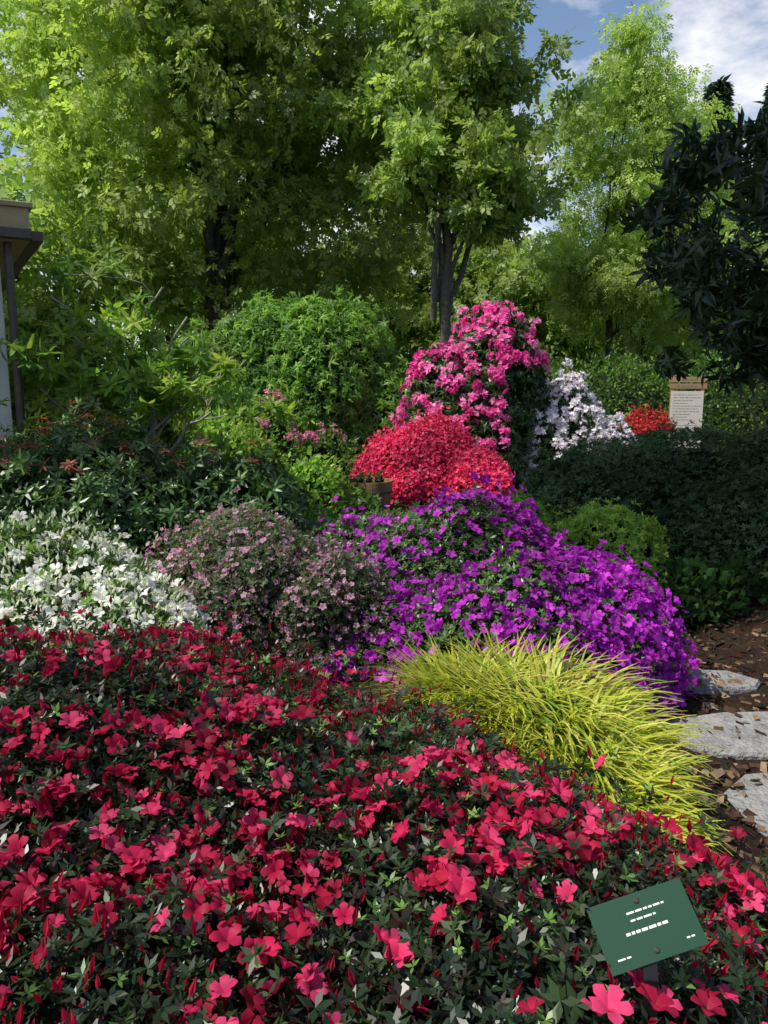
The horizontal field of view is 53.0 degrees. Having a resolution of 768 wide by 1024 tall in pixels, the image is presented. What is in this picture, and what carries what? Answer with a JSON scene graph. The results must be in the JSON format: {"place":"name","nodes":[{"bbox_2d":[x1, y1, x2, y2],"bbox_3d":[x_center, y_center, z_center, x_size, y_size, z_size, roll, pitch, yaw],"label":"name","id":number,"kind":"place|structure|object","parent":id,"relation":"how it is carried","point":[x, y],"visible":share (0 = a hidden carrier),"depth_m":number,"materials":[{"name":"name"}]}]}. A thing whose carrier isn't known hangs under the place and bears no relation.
{"place":"outdoors","nodes":[
{"label":"outdoors","id":0,"kind":"place"},
{"bbox_2d":[0,0,767,349],"label":"sky","id":1,"kind":"structure","parent":0,"point":[731,36],"materials":[{"name":"blue"}]},
{"bbox_2d":[16,416,767,912],"bbox_3d":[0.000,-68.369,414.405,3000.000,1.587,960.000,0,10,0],"label":"ground","id":2,"kind":"structure","parent":0,"point":[758,666],"depth_m":4.96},
{"bbox_2d":[0,199,43,458],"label":"garden pavilion","id":3,"kind":"structure","parent":2,"relation":"on","point":[21,242],"depth_m":6.30,"materials":[{"name":"paint"}]},
{"bbox_2d":[0,100,45,285],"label":"tree","id":4,"kind":"object","parent":2,"relation":"on","point":[6,154],"visible":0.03,"depth_m":29.88,"materials":[{"name":"green plant"}]},
{"bbox_2d":[0,168,127,434],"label":"tree","id":5,"kind":"object","parent":2,"relation":"on","point":[40,309],"visible":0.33,"depth_m":22.11,"materials":[{"name":"green plant"}]},
{"bbox_2d":[0,487,220,683],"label":"white flowers","id":6,"kind":"object","parent":2,"relation":"on","point":[47,581],"visible":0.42,"depth_m":3.83,"materials":[{"name":"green plant"}]},
{"bbox_2d":[0,236,299,476],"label":"shrub","id":7,"kind":"object","parent":2,"relation":"on","point":[165,384],"visible":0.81,"depth_m":6.84,"materials":[{"name":"green plant"}]},
{"bbox_2d":[39,76,291,371],"bbox_3d":[-10.608,-13.147,37.579,12.931,19.570,14.631,0,10,0],"label":"tree","id":8,"kind":"object","parent":2,"relation":"on","point":[141,158],"visible":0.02,"depth_m":35.76,"materials":[{"name":"green plant"}]},
{"bbox_2d":[0,392,333,571],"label":"pieris shrub","id":9,"kind":"object","parent":2,"relation":"on","point":[120,485],"visible":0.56,"depth_m":5.56,"materials":[{"name":"green plant"}]},
{"bbox_2d":[0,0,438,339],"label":"beech tree","id":10,"kind":"object","parent":2,"relation":"on","point":[192,79],"visible":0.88,"depth_m":22.11,"materials":[{"name":"green plant"}]},
{"bbox_2d":[85,404,363,522],"bbox_3d":[-2.161,-0.431,8.533,3.887,1.805,2.349,0,10,0],"label":"lime shrub","id":11,"kind":"object","parent":2,"relation":"on","point":[323,487],"visible":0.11,"depth_m":8.58,"materials":[{"name":"green plant"}]},
{"bbox_2d":[132,487,399,678],"bbox_3d":[-0.751,0.377,4.979,2.041,1.093,1.556,0,10,0],"label":"flowering shrub","id":12,"kind":"object","parent":2,"relation":"on","point":[260,578],"visible":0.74,"depth_m":4.52,"materials":[{"name":"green plant"}]},
{"bbox_2d":[121,284,415,477],"bbox_3d":[-2.046,-2.542,16.057,7.261,4.203,3.736,4,10,22],"label":"shrub","id":13,"kind":"object","parent":2,"relation":"on","point":[321,360],"visible":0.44,"depth_m":15.01,"materials":[{"name":"green plant"}]},
{"bbox_2d":[236,380,358,486],"bbox_3d":[-1.358,-0.934,11.283,2.097,1.993,1.243,-2,10,-13],"label":"flowering shrub","id":14,"kind":"object","parent":2,"relation":"on","point":[283,436],"visible":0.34,"depth_m":11.16,"materials":[{"name":"green plant"}]},
{"bbox_2d":[237,164,438,367],"bbox_3d":[-2.986,-11.648,43.184,12.937,14.950,13.105,0,10,0],"label":"tree","id":15,"kind":"object","parent":2,"relation":"on","point":[393,292],"visible":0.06,"depth_m":39.67,"materials":[{"name":"green plant"}]},
{"bbox_2d":[285,481,436,538],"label":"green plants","id":16,"kind":"object","parent":2,"relation":"on","point":[361,493],"visible":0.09,"depth_m":8.41,"materials":[{"name":"green plant"}]},
{"bbox_2d":[349,469,392,511],"bbox_3d":[-0.227,-0.354,11.809,0.720,0.628,0.720,0,10,0],"label":"barrel planter","id":17,"kind":"object","parent":2,"relation":"on","point":[380,485],"visible":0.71,"depth_m":11.60,"materials":[{"name":"brown wood"}]},
{"bbox_2d":[0,591,767,1023],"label":"red flowers","id":18,"kind":"object","parent":2,"relation":"on","point":[200,827],"visible":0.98,"depth_m":1.64,"materials":[{"name":"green plant"}]},
{"bbox_2d":[306,202,512,379],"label":"tree","id":19,"kind":"object","parent":2,"relation":"on","point":[355,249],"visible":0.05,"depth_m":40.62,"materials":[{"name":"green plant"}]},
{"bbox_2d":[348,404,515,504],"bbox_3d":[0.757,-0.997,13.035,2.871,1.661,2.013,0,10,0],"label":"red flowering bush","id":20,"kind":"object","parent":2,"relation":"on","point":[439,452],"visible":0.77,"depth_m":12.52,"materials":[{"name":"red plant"}]},
{"bbox_2d":[308,0,626,346],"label":"oak tree","id":21,"kind":"object","parent":2,"relation":"on","point":[446,116],"visible":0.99,"depth_m":19.76,"materials":[{"name":"green plant"}]},
{"bbox_2d":[389,292,550,489],"bbox_3d":[1.628,-2.259,14.648,3.087,3.880,2.452,0,10,0],"label":"pink flowering bush","id":22,"kind":"object","parent":2,"relation":"on","point":[483,380],"visible":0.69,"depth_m":14.02,"materials":[{"name":"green plant"}]},
{"bbox_2d":[294,469,700,724],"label":"purple flowers","id":23,"kind":"object","parent":2,"relation":"on","point":[450,573],"visible":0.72,"depth_m":4.51,"materials":[{"name":"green plant"}]},
{"bbox_2d":[392,226,613,380],"bbox_3d":[6.222,-8.798,39.107,11.721,10.390,10.819,0,10,0],"label":"tree","id":24,"kind":"object","parent":2,"relation":"on","point":[518,284],"visible":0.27,"depth_m":36.31,"materials":[{"name":"green plant"}]},
{"bbox_2d":[460,230,604,371],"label":"tree","id":25,"kind":"object","parent":2,"relation":"on","point":[540,232],"depth_m":44.33,"materials":[{"name":"green plant"}]},
{"bbox_2d":[352,621,735,882],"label":"ornamental grass","id":26,"kind":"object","parent":2,"relation":"on","point":[567,716],"depth_m":3.24,"materials":[{"name":"plant"}]},
{"bbox_2d":[514,357,636,487],"bbox_3d":[3.392,-1.703,15.076,3.271,2.606,2.277,0,10,0],"label":"white flowering bush","id":27,"kind":"object","parent":2,"relation":"on","point":[573,406],"visible":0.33,"depth_m":14.49,"materials":[{"name":"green plant"}]},
{"bbox_2d":[417,332,767,450],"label":"shrubs","id":28,"kind":"object","parent":2,"relation":"on","point":[617,393],"visible":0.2,"depth_m":19.57,"materials":[{"name":"green plant"}]},
{"bbox_2d":[506,488,679,596],"bbox_3d":[1.648,0.282,6.942,2.034,1.113,1.435,6,11,32],"label":"shrub","id":29,"kind":"object","parent":2,"relation":"on","point":[645,540],"visible":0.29,"depth_m":6.49,"materials":[{"name":"green plant"}]},
{"bbox_2d":[522,0,717,373],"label":"birch tree","id":30,"kind":"object","parent":2,"relation":"on","point":[592,276],"visible":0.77,"depth_m":27.23,"materials":[{"name":"green plant"}]},
{"bbox_2d":[499,413,767,604],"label":"boxwood shrub","id":31,"kind":"object","parent":2,"relation":"on","point":[703,499],"visible":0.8,"depth_m":7.49,"materials":[{"name":"green plant"}]},
{"bbox_2d":[586,878,708,1023],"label":"plant label","id":32,"kind":"object","parent":2,"relation":"on","point":[646,929],"visible":1,"depth_m":1.24,"materials":[{"name":"green metal"}]},
{"bbox_2d":[618,400,677,447],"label":"flowers","id":33,"kind":"object","parent":2,"relation":"on","point":[635,418],"visible":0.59,"depth_m":15.38,"materials":[{"name":"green plant"}]},
{"bbox_2d":[570,244,767,400],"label":"tree","id":34,"kind":"object","parent":2,"relation":"on","point":[695,345],"visible":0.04,"depth_m":34.21,"materials":[{"name":"green plant"}]},
{"bbox_2d":[589,63,760,382],"bbox_3d":[10.960,-9.350,29.707,6.362,14.068,6.640,5,11,25],"label":"birch tree","id":35,"kind":"object","parent":2,"relation":"on","point":[654,345],"visible":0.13,"depth_m":28.82,"materials":[{"name":"green plant"}]},
{"bbox_2d":[668,375,707,447],"bbox_3d":[6.614,-1.763,16.934,0.840,2.450,0.093,1,10,8],"label":"sign","id":36,"kind":"object","parent":2,"relation":"on","point":[685,407],"visible":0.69,"depth_m":16.79,"materials":[{"name":"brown wood"}]},
{"bbox_2d":[616,97,767,397],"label":"tree","id":37,"kind":"object","parent":2,"relation":"on","point":[701,261],"visible":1,"depth_m":6.30,"materials":[{"name":"green plant"}]},
{"bbox_2d":[654,550,767,633],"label":"shrub","id":38,"kind":"object","parent":2,"relation":"on","point":[711,595],"visible":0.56,"depth_m":6.29,"materials":[{"name":"green plant"}]},
{"bbox_2d":[699,74,744,244],"bbox_3d":[16.461,-12.580,39.460,6.470,17.863,6.371,0,10,0],"label":"conifer tree","id":39,"kind":"object","parent":2,"relation":"on","point":[723,88],"visible":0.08,"depth_m":37.67,"materials":[{"name":"green plant"}]},
{"bbox_2d":[741,83,767,247],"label":"conifer tree","id":40,"kind":"object","parent":2,"relation":"on","point":[764,107],"visible":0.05,"depth_m":40.19,"materials":[{"name":"green plant"}]},
{"bbox_2d":[741,233,767,269],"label":"tree","id":41,"kind":"object","parent":2,"relation":"on","point":[757,238],"depth_m":38.64,"materials":[{"name":"green plant"}]},
{"bbox_2d":[636,600,767,878],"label":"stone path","id":42,"kind":"structure","parent":0,"point":[741,734],"depth_m":4.20,"materials":[{"name":"grey stone"}]}
]}

